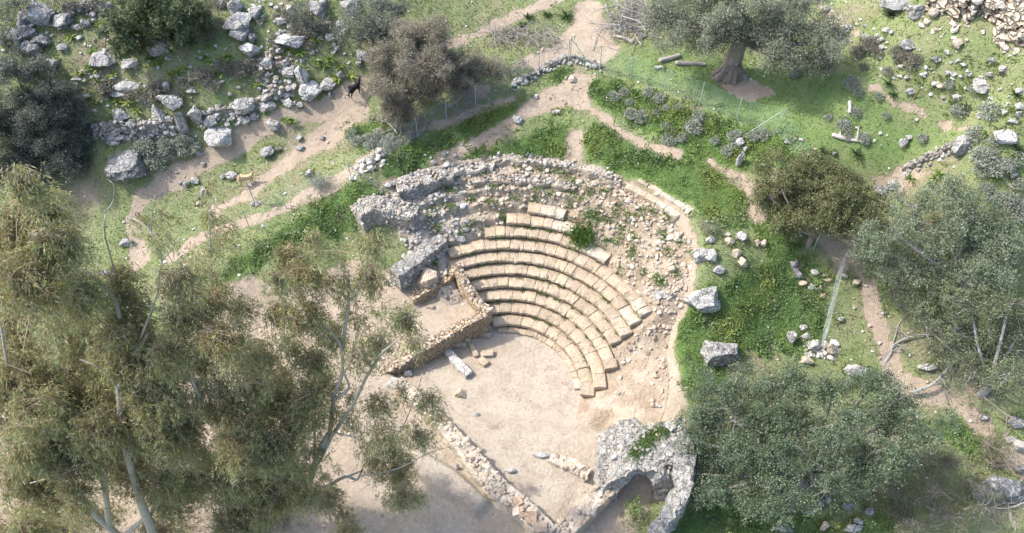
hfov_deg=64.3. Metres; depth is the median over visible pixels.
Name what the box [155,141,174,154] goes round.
scrub tuft
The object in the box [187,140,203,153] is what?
scrub tuft
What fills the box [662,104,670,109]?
scrub tuft
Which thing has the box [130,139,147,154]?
scrub tuft
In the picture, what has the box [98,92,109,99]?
scrub tuft
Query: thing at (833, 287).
fence
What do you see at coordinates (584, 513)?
stage wall return
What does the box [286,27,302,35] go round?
scrub tuft
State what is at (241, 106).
boulder
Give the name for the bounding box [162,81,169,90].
stone
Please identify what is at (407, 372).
stone
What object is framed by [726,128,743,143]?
scrub tuft
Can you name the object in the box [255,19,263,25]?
scrub tuft
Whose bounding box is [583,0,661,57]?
brush pile
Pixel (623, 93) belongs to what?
scrub tuft
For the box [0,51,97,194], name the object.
olive tree
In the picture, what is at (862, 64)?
scrub tuft
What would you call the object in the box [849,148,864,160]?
squill plant
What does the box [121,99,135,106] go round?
asphodel plant
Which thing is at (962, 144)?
boulder
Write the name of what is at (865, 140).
sage shrub
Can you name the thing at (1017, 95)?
squill plant
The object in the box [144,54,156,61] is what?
asphodel plant
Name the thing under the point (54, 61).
boulder
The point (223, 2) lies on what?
stone
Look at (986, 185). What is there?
scrub tuft
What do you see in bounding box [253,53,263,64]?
scrub tuft
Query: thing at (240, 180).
goat
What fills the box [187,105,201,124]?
boulder
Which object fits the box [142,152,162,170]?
scrub tuft
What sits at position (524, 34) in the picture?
brush pile
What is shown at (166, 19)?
juniper shrub
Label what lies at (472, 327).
rubble wall
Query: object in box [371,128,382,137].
scrub tuft
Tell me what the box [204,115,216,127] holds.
boulder
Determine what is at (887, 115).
sage shrub
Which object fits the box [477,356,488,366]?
fallen block
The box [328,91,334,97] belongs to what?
stone
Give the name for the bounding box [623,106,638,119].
scrub tuft
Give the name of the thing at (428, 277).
boulder
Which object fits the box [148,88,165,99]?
scrub tuft
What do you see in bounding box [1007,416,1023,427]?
boulder
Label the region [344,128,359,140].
scrub tuft
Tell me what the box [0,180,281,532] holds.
eucalyptus tree
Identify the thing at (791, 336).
stone
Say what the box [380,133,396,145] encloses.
scrub tuft
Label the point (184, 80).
scrub tuft
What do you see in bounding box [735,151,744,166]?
stone
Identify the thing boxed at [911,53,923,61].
scrub tuft
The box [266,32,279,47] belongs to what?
scrub tuft
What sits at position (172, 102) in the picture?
boulder
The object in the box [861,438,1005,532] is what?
lentisk bush
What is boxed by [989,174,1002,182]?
asphodel plant
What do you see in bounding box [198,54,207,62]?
asphodel plant
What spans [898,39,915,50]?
boulder
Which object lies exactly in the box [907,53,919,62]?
scrub tuft
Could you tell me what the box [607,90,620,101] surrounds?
scrub tuft
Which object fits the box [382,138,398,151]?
scrub tuft
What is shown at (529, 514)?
tile slab
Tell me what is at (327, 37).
stone
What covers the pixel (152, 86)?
scrub tuft
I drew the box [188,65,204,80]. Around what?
scrub tuft
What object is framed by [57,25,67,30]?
stone
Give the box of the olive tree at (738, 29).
[639,0,853,85]
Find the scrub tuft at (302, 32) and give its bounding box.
[294,30,309,43]
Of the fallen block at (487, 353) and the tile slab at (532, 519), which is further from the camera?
the fallen block at (487, 353)
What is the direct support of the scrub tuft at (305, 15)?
on the ground at (498, 438)
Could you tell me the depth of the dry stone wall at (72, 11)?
49.53 m
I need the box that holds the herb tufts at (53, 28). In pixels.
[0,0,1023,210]
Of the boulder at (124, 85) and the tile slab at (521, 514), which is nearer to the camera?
the tile slab at (521, 514)
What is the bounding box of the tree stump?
[790,258,802,278]
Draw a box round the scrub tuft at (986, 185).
[977,181,994,194]
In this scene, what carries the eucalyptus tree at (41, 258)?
on the ground at (498, 438)
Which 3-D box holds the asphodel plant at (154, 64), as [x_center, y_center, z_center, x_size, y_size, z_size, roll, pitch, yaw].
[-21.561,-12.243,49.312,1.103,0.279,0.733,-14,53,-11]
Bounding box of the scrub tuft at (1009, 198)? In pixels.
[1000,190,1020,204]
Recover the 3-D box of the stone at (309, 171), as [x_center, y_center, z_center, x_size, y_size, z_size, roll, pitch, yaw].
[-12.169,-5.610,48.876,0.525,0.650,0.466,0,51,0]
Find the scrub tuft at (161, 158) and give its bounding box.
[153,153,169,165]
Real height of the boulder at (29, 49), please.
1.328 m
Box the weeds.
[408,156,692,371]
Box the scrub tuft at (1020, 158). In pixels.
[1005,149,1023,164]
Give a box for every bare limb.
[875,312,949,364]
[887,293,921,343]
[911,348,966,393]
[958,479,1023,531]
[983,397,1023,425]
[985,415,1006,452]
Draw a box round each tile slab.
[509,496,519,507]
[512,507,518,515]
[516,496,522,505]
[519,511,524,517]
[524,516,536,524]
[526,511,536,518]
[531,521,546,532]
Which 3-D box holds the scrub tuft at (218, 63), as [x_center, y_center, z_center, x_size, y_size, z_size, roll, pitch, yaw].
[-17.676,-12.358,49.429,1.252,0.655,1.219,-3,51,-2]
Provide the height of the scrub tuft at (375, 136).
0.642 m
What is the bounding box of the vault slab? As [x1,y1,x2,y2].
[388,233,448,291]
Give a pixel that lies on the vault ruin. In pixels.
(626, 450)
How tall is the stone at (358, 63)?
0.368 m
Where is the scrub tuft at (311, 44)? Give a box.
[301,39,315,50]
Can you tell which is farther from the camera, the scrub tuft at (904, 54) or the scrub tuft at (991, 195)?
the scrub tuft at (904, 54)
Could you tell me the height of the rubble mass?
3.530 m
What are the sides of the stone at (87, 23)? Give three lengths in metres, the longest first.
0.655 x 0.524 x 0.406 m
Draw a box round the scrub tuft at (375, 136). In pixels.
[369,131,384,141]
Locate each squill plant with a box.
[521,12,535,20]
[542,10,553,17]
[554,9,573,21]
[818,147,829,155]
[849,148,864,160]
[883,78,895,87]
[884,11,895,18]
[888,91,897,98]
[961,99,972,111]
[1006,89,1022,98]
[1009,144,1023,153]
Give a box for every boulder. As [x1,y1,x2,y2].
[4,24,38,41]
[16,10,30,26]
[20,42,40,59]
[26,2,56,25]
[30,33,51,46]
[43,58,58,70]
[52,12,72,27]
[88,50,115,66]
[98,270,112,277]
[104,134,120,145]
[104,149,147,181]
[109,91,128,96]
[112,80,137,91]
[112,108,130,120]
[119,238,131,246]
[121,58,138,69]
[146,38,168,56]
[151,104,165,121]
[156,94,182,110]
[174,112,189,134]
[185,87,196,92]
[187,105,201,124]
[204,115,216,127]
[204,126,231,147]
[222,12,251,29]
[224,171,237,179]
[227,0,243,12]
[229,27,248,42]
[232,97,254,114]
[237,115,250,125]
[239,43,260,57]
[248,5,260,19]
[258,100,275,111]
[259,57,273,70]
[260,145,273,157]
[265,118,280,130]
[273,17,287,24]
[274,33,304,47]
[282,65,295,77]
[294,65,308,84]
[299,80,321,101]
[307,0,327,17]
[320,77,335,90]
[339,0,360,11]
[356,50,370,60]
[386,377,399,388]
[415,267,437,287]
[455,388,466,398]
[505,468,517,473]
[532,451,549,458]
[653,289,664,299]
[682,286,720,312]
[691,247,707,263]
[700,340,738,367]
[704,249,718,262]
[712,265,725,273]
[771,524,792,532]
[798,356,813,364]
[808,340,820,349]
[843,364,867,376]
[843,524,863,532]
[863,507,874,515]
[873,185,887,193]
[879,0,908,10]
[886,179,900,189]
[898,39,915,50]
[904,88,915,94]
[907,4,925,20]
[917,363,939,371]
[950,134,972,156]
[970,475,1023,504]
[972,78,989,93]
[993,129,1017,144]
[998,65,1006,74]
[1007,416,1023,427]
[1012,439,1023,451]
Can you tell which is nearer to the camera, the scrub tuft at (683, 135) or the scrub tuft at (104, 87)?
the scrub tuft at (683, 135)
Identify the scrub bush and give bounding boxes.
[0,0,32,60]
[34,0,109,13]
[197,0,229,47]
[691,217,730,238]
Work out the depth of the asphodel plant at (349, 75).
50.80 m
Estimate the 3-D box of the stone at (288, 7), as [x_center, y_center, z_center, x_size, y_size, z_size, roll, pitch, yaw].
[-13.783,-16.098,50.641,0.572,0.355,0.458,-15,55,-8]
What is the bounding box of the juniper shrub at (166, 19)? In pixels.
[93,0,215,61]
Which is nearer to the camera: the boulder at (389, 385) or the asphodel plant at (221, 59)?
the boulder at (389, 385)
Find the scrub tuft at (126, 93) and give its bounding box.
[122,87,141,100]
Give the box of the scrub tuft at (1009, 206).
[1001,201,1016,211]
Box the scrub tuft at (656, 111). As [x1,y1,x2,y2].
[652,108,661,114]
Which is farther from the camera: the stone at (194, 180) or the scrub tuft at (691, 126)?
the stone at (194, 180)
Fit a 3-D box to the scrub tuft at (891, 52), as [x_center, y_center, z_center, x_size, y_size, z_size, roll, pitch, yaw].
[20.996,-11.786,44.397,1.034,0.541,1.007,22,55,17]
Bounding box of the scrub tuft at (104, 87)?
[93,78,114,93]
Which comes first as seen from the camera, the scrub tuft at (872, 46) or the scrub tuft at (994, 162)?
the scrub tuft at (994, 162)
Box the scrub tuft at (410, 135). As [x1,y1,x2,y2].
[401,129,417,142]
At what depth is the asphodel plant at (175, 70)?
49.34 m
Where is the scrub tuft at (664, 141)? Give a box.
[659,133,673,144]
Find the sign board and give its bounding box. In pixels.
[235,177,261,206]
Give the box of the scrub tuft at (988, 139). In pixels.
[986,134,999,146]
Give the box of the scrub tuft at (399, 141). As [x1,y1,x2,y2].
[394,138,404,146]
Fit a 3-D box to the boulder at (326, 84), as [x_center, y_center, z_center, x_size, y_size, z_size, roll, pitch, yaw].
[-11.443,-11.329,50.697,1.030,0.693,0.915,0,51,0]
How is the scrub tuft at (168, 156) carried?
on the ground at (498, 438)
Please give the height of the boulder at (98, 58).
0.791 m
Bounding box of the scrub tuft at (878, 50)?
[871,47,884,58]
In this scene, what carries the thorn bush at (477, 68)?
on the ground at (498, 438)
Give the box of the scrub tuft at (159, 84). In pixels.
[154,78,171,91]
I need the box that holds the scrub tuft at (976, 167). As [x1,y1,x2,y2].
[972,163,991,178]
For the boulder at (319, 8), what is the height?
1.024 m
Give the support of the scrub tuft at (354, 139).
on the ground at (498, 438)
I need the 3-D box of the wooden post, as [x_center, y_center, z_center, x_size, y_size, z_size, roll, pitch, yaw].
[9.035,11.808,39.748,0.159,2.431,0.157,0,51,0]
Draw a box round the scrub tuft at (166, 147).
[158,138,175,152]
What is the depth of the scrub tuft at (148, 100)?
49.25 m
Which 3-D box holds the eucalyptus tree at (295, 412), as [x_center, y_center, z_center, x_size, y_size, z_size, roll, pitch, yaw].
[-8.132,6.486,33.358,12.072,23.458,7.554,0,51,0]
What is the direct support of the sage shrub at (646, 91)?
on the ground at (498, 438)
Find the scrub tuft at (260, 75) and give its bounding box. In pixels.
[250,68,265,78]
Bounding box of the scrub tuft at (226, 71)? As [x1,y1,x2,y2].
[221,67,232,75]
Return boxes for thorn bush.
[362,9,472,127]
[436,47,515,98]
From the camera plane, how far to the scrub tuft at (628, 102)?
49.08 m
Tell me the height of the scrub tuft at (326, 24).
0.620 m
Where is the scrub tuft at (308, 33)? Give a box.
[306,26,317,36]
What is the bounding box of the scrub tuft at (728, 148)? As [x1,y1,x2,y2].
[720,145,733,156]
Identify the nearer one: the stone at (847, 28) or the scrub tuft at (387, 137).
the stone at (847, 28)
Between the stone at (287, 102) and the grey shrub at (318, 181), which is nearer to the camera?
the grey shrub at (318, 181)
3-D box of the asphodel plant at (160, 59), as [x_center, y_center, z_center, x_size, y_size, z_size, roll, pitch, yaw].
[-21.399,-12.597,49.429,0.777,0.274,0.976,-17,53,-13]
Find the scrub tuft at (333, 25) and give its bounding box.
[327,23,340,32]
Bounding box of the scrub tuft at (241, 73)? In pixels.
[233,68,246,77]
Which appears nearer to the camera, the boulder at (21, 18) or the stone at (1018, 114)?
the stone at (1018, 114)
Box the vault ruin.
[593,417,696,532]
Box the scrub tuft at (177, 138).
[173,133,189,145]
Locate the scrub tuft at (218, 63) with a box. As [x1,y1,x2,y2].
[211,57,230,71]
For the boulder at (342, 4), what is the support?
on the ground at (498, 438)
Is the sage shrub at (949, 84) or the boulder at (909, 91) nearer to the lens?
the sage shrub at (949, 84)
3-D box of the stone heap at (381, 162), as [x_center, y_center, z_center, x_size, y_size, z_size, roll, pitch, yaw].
[-8.464,-5.831,48.096,2.879,1.254,1.284,-31,58,-22]
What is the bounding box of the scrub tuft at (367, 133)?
[362,132,371,141]
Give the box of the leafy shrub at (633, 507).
[619,493,654,532]
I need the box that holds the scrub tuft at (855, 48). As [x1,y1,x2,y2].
[849,45,864,58]
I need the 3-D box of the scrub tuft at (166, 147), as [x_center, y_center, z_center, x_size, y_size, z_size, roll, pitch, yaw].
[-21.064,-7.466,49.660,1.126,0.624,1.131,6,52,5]
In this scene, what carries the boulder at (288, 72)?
on the ground at (498, 438)
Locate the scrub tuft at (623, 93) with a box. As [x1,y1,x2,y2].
[619,86,629,95]
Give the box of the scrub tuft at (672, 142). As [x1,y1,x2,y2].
[666,137,677,145]
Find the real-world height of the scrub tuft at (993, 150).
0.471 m
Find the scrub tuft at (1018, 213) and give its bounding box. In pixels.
[1007,205,1023,225]
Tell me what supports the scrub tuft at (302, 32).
on the ground at (498, 438)
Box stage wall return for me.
[552,482,619,532]
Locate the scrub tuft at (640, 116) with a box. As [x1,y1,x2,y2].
[632,109,648,123]
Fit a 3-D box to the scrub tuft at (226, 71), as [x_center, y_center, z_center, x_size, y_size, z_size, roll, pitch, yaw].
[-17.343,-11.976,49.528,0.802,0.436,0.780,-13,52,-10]
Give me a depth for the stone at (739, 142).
46.54 m
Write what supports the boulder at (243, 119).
on the ground at (498, 438)
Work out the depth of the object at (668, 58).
49.76 m
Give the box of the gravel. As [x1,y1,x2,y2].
[0,0,1023,531]
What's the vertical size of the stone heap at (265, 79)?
2.944 m
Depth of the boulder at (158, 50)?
49.15 m
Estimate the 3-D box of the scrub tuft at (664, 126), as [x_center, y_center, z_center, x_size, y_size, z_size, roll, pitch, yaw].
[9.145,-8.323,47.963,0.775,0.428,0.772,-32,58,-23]
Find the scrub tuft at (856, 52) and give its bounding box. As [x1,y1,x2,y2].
[854,46,866,57]
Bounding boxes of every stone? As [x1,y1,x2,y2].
[56,43,67,50]
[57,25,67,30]
[71,24,81,30]
[80,18,85,26]
[83,19,91,27]
[111,141,119,145]
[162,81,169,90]
[182,181,189,187]
[189,177,198,184]
[195,151,204,155]
[200,187,207,195]
[216,0,225,8]
[234,120,241,126]
[248,33,255,42]
[250,112,258,119]
[283,97,292,107]
[286,5,293,10]
[296,102,302,107]
[305,169,313,176]
[325,32,331,40]
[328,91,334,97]
[332,45,340,51]
[336,20,342,26]
[336,71,345,78]
[355,61,362,66]
[404,370,411,375]
[426,305,434,309]
[512,115,522,122]
[569,75,576,82]
[705,236,715,242]
[724,237,734,244]
[732,249,741,257]
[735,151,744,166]
[735,231,747,241]
[736,137,743,147]
[737,257,747,267]
[754,239,760,246]
[760,239,766,246]
[786,331,796,344]
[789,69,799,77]
[798,280,806,285]
[799,324,807,330]
[801,333,811,339]
[808,283,816,289]
[811,269,818,275]
[816,497,824,507]
[820,521,829,530]
[824,495,832,504]
[826,344,836,354]
[842,24,852,32]
[842,502,853,510]
[852,279,860,285]
[853,517,862,524]
[877,37,885,41]
[898,138,907,147]
[931,56,940,62]
[949,71,957,76]
[976,112,982,118]
[979,414,988,419]
[986,72,994,76]
[988,57,995,63]
[1005,436,1016,443]
[1009,172,1018,178]
[1014,102,1023,109]
[1015,88,1023,94]
[1015,111,1021,117]
[1015,464,1023,473]
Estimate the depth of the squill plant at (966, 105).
42.81 m
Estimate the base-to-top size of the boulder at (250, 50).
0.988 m
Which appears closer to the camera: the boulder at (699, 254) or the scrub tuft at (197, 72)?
the boulder at (699, 254)
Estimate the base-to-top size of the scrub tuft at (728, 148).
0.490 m
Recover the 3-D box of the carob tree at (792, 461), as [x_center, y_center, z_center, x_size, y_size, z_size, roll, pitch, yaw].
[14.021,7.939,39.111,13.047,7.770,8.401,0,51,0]
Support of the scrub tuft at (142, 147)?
on the ground at (498, 438)
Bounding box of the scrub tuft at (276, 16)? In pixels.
[272,12,281,19]
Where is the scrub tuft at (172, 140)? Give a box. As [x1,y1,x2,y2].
[169,138,180,146]
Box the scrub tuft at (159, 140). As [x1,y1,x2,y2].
[156,135,171,147]
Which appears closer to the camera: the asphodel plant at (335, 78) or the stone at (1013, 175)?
the stone at (1013, 175)
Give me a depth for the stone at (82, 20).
49.32 m
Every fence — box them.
[163,39,569,261]
[556,36,810,151]
[813,233,847,347]
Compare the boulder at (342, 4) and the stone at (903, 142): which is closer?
the stone at (903, 142)
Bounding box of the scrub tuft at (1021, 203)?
[1013,197,1023,209]
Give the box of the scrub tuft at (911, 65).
[903,59,918,70]
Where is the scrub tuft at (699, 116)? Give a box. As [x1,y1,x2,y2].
[689,109,706,123]
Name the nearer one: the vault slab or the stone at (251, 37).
the vault slab
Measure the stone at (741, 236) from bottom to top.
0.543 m
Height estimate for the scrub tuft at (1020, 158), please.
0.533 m
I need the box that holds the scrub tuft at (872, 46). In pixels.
[864,40,882,53]
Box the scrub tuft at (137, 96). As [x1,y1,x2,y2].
[131,87,147,101]
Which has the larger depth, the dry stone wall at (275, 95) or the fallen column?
the dry stone wall at (275, 95)
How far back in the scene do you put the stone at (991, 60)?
41.70 m
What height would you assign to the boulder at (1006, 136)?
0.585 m
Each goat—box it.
[236,168,256,186]
[347,74,361,98]
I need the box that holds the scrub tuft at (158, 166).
[152,160,166,170]
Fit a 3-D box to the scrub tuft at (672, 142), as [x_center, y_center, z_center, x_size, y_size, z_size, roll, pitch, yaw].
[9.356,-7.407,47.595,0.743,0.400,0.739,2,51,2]
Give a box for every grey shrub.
[281,0,330,35]
[301,168,336,192]
[326,0,413,50]
[500,56,532,82]
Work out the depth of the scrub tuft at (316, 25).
50.44 m
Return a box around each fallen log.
[613,34,632,42]
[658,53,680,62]
[675,61,705,65]
[832,125,860,142]
[848,101,851,112]
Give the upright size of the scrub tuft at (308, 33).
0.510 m
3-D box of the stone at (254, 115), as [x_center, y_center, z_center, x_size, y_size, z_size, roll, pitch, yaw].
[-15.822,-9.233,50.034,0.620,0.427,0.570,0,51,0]
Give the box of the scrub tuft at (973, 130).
[964,124,984,142]
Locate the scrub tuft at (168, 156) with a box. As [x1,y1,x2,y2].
[164,150,178,159]
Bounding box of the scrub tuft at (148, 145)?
[142,139,155,149]
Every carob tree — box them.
[670,353,966,531]
[844,168,1023,296]
[875,273,1023,402]
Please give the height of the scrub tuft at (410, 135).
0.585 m
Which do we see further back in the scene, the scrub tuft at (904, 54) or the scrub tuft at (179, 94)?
the scrub tuft at (179, 94)
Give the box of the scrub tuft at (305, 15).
[298,10,312,20]
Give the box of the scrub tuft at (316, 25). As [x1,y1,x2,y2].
[311,19,324,31]
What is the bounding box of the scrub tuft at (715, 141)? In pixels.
[710,136,720,144]
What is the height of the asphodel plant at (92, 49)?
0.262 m
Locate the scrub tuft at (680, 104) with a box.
[673,102,682,111]
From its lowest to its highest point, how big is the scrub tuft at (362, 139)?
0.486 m
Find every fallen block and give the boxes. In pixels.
[460,341,466,347]
[467,340,478,357]
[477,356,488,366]
[480,332,490,338]
[482,350,493,357]
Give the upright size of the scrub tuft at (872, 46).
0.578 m
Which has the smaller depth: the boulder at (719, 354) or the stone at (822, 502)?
the stone at (822, 502)
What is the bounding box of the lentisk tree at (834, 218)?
[747,145,898,248]
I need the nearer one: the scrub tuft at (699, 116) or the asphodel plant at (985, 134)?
the asphodel plant at (985, 134)
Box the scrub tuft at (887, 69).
[881,65,893,75]
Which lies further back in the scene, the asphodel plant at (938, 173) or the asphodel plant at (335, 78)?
the asphodel plant at (335, 78)
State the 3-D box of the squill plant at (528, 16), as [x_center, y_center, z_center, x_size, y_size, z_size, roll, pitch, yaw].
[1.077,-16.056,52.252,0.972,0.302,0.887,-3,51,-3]
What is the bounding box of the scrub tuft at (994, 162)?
[991,157,1006,169]
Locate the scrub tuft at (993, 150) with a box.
[983,145,1001,159]
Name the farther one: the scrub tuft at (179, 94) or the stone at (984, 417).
the scrub tuft at (179, 94)
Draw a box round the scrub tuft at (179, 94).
[173,89,185,98]
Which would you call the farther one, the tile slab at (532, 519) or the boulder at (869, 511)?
the boulder at (869, 511)
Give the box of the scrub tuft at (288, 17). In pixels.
[282,11,296,23]
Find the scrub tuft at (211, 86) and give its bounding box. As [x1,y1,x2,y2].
[206,79,221,93]
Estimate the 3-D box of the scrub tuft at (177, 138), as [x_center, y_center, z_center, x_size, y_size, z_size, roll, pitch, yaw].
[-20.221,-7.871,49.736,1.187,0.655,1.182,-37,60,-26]
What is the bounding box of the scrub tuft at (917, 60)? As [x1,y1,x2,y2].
[908,55,921,64]
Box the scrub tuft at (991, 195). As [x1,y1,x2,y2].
[985,188,1002,201]
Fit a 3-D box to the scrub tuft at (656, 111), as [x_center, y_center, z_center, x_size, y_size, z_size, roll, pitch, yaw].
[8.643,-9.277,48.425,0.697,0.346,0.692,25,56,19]
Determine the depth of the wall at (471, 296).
46.17 m
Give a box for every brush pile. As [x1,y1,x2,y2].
[367,91,491,137]
[473,7,567,61]
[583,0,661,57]
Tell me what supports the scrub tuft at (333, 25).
on the ground at (498, 438)
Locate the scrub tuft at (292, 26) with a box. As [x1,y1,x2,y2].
[286,22,298,32]
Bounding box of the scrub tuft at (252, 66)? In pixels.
[244,61,257,71]
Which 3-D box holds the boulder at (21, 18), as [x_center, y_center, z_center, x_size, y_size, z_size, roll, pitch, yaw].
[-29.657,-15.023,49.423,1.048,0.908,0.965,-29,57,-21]
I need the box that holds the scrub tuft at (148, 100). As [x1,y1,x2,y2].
[145,92,157,101]
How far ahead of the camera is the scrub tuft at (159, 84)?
49.17 m
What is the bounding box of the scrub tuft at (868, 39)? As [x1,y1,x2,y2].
[858,35,880,51]
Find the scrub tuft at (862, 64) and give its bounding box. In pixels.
[858,63,868,70]
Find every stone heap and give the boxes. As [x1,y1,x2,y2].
[254,48,292,96]
[349,148,387,179]
[802,339,839,360]
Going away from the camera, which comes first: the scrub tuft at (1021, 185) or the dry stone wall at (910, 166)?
the scrub tuft at (1021, 185)
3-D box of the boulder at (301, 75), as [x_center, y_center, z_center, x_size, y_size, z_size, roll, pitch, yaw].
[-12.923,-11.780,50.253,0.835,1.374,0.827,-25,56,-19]
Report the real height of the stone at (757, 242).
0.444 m
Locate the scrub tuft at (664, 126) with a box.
[659,121,671,129]
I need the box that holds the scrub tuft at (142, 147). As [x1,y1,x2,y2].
[134,139,155,155]
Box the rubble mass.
[350,193,420,233]
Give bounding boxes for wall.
[60,0,112,17]
[90,115,176,141]
[200,82,296,128]
[374,310,488,375]
[392,376,555,532]
[408,266,454,304]
[453,262,492,323]
[901,140,954,177]
[918,0,1023,54]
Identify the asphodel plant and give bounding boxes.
[62,33,75,41]
[70,68,85,74]
[81,62,90,71]
[87,47,96,52]
[89,66,105,72]
[106,69,117,78]
[107,97,123,105]
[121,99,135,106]
[130,106,141,114]
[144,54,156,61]
[148,62,162,67]
[155,56,165,65]
[164,71,175,79]
[167,67,183,76]
[180,65,189,70]
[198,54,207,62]
[201,40,211,50]
[214,53,228,63]
[220,52,233,59]
[280,116,292,124]
[282,46,294,52]
[286,118,298,126]
[292,48,307,56]
[309,35,323,42]
[311,56,322,65]
[315,62,331,70]
[322,53,335,62]
[331,74,340,82]
[345,71,356,80]
[902,172,917,183]
[926,173,941,182]
[930,167,945,178]
[977,129,989,137]
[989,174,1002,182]
[1002,148,1020,158]
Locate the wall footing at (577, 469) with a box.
[548,453,591,481]
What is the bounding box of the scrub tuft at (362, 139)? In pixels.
[358,134,369,145]
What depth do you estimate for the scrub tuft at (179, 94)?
49.32 m
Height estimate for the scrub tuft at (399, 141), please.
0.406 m
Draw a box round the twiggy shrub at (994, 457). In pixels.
[968,421,1023,474]
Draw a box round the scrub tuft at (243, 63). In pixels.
[236,57,251,69]
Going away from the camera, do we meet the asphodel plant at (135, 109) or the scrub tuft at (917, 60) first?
the scrub tuft at (917, 60)
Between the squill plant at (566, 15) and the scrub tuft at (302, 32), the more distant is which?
the squill plant at (566, 15)
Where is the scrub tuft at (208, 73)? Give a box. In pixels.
[201,68,216,81]
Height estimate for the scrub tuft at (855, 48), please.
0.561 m
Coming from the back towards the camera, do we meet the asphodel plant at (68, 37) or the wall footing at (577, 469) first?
the asphodel plant at (68, 37)
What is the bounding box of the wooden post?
[692,498,702,516]
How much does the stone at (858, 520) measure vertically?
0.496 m
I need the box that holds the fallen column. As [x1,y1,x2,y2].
[444,348,472,378]
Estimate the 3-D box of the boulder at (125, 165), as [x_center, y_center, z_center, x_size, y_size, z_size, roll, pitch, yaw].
[-23.455,-5.987,49.347,2.465,1.536,2.189,-9,52,-7]
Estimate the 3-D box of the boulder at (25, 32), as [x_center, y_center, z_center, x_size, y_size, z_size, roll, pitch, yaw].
[-29.651,-14.072,49.170,1.574,0.767,1.429,26,56,19]
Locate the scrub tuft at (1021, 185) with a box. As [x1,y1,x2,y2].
[1008,177,1023,190]
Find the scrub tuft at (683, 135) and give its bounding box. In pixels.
[675,132,688,142]
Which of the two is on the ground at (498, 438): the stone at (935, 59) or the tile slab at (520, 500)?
the stone at (935, 59)
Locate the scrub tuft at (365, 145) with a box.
[363,139,375,149]
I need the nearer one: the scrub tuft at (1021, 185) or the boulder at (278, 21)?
the scrub tuft at (1021, 185)
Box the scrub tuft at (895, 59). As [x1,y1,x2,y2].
[892,55,900,62]
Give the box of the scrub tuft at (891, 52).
[887,45,901,57]
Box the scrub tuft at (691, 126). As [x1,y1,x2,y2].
[683,118,704,135]
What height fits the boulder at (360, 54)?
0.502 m
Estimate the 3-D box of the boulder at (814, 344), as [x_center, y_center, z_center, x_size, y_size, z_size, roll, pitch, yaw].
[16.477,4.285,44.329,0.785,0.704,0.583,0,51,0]
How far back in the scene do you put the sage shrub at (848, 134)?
45.28 m
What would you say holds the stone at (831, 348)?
on the ground at (498, 438)
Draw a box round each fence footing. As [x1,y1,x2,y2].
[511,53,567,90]
[568,54,602,72]
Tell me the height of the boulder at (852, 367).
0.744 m
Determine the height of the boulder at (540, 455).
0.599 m
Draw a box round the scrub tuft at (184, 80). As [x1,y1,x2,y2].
[177,76,193,88]
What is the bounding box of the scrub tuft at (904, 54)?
[896,48,910,57]
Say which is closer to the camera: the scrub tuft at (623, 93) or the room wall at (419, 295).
the room wall at (419, 295)
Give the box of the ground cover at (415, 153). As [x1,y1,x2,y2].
[185,51,1011,532]
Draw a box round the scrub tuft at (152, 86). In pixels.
[146,81,161,92]
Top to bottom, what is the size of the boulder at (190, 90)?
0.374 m
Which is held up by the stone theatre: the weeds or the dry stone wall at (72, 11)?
the weeds
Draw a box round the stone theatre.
[379,152,693,432]
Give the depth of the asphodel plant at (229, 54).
49.55 m
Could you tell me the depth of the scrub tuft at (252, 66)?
49.76 m
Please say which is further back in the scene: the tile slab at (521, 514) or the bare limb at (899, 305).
the bare limb at (899, 305)
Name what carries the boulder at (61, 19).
on the ground at (498, 438)
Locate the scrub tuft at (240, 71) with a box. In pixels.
[232,66,247,77]
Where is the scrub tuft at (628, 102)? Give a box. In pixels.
[624,98,634,105]
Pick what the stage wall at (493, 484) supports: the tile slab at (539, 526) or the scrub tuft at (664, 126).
the tile slab at (539, 526)
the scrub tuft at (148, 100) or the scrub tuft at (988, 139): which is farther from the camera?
the scrub tuft at (148, 100)
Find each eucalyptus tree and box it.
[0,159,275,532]
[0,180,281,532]
[220,209,458,532]
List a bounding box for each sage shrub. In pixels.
[642,86,653,97]
[652,92,667,103]
[745,130,759,141]
[753,126,770,140]
[825,113,832,120]
[835,117,852,131]
[841,75,858,91]
[842,131,852,140]
[847,105,863,117]
[849,84,865,96]
[855,131,871,144]
[873,92,883,100]
[880,111,890,119]
[914,133,928,142]
[941,79,954,88]
[949,103,968,117]
[966,144,997,169]
[967,82,976,92]
[976,100,1003,120]
[983,160,1005,177]
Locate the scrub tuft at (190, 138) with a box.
[184,134,195,142]
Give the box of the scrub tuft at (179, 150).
[176,142,193,156]
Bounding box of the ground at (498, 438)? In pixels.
[0,0,1023,532]
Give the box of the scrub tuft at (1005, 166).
[998,156,1020,172]
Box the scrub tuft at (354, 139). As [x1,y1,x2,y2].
[350,135,362,147]
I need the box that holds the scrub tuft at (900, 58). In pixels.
[895,51,907,60]
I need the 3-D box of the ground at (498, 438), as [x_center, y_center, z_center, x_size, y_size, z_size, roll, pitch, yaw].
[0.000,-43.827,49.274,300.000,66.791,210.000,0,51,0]
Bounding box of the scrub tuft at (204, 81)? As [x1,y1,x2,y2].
[200,74,216,85]
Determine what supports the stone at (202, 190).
on the ground at (498, 438)
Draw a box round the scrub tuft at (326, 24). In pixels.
[319,19,332,32]

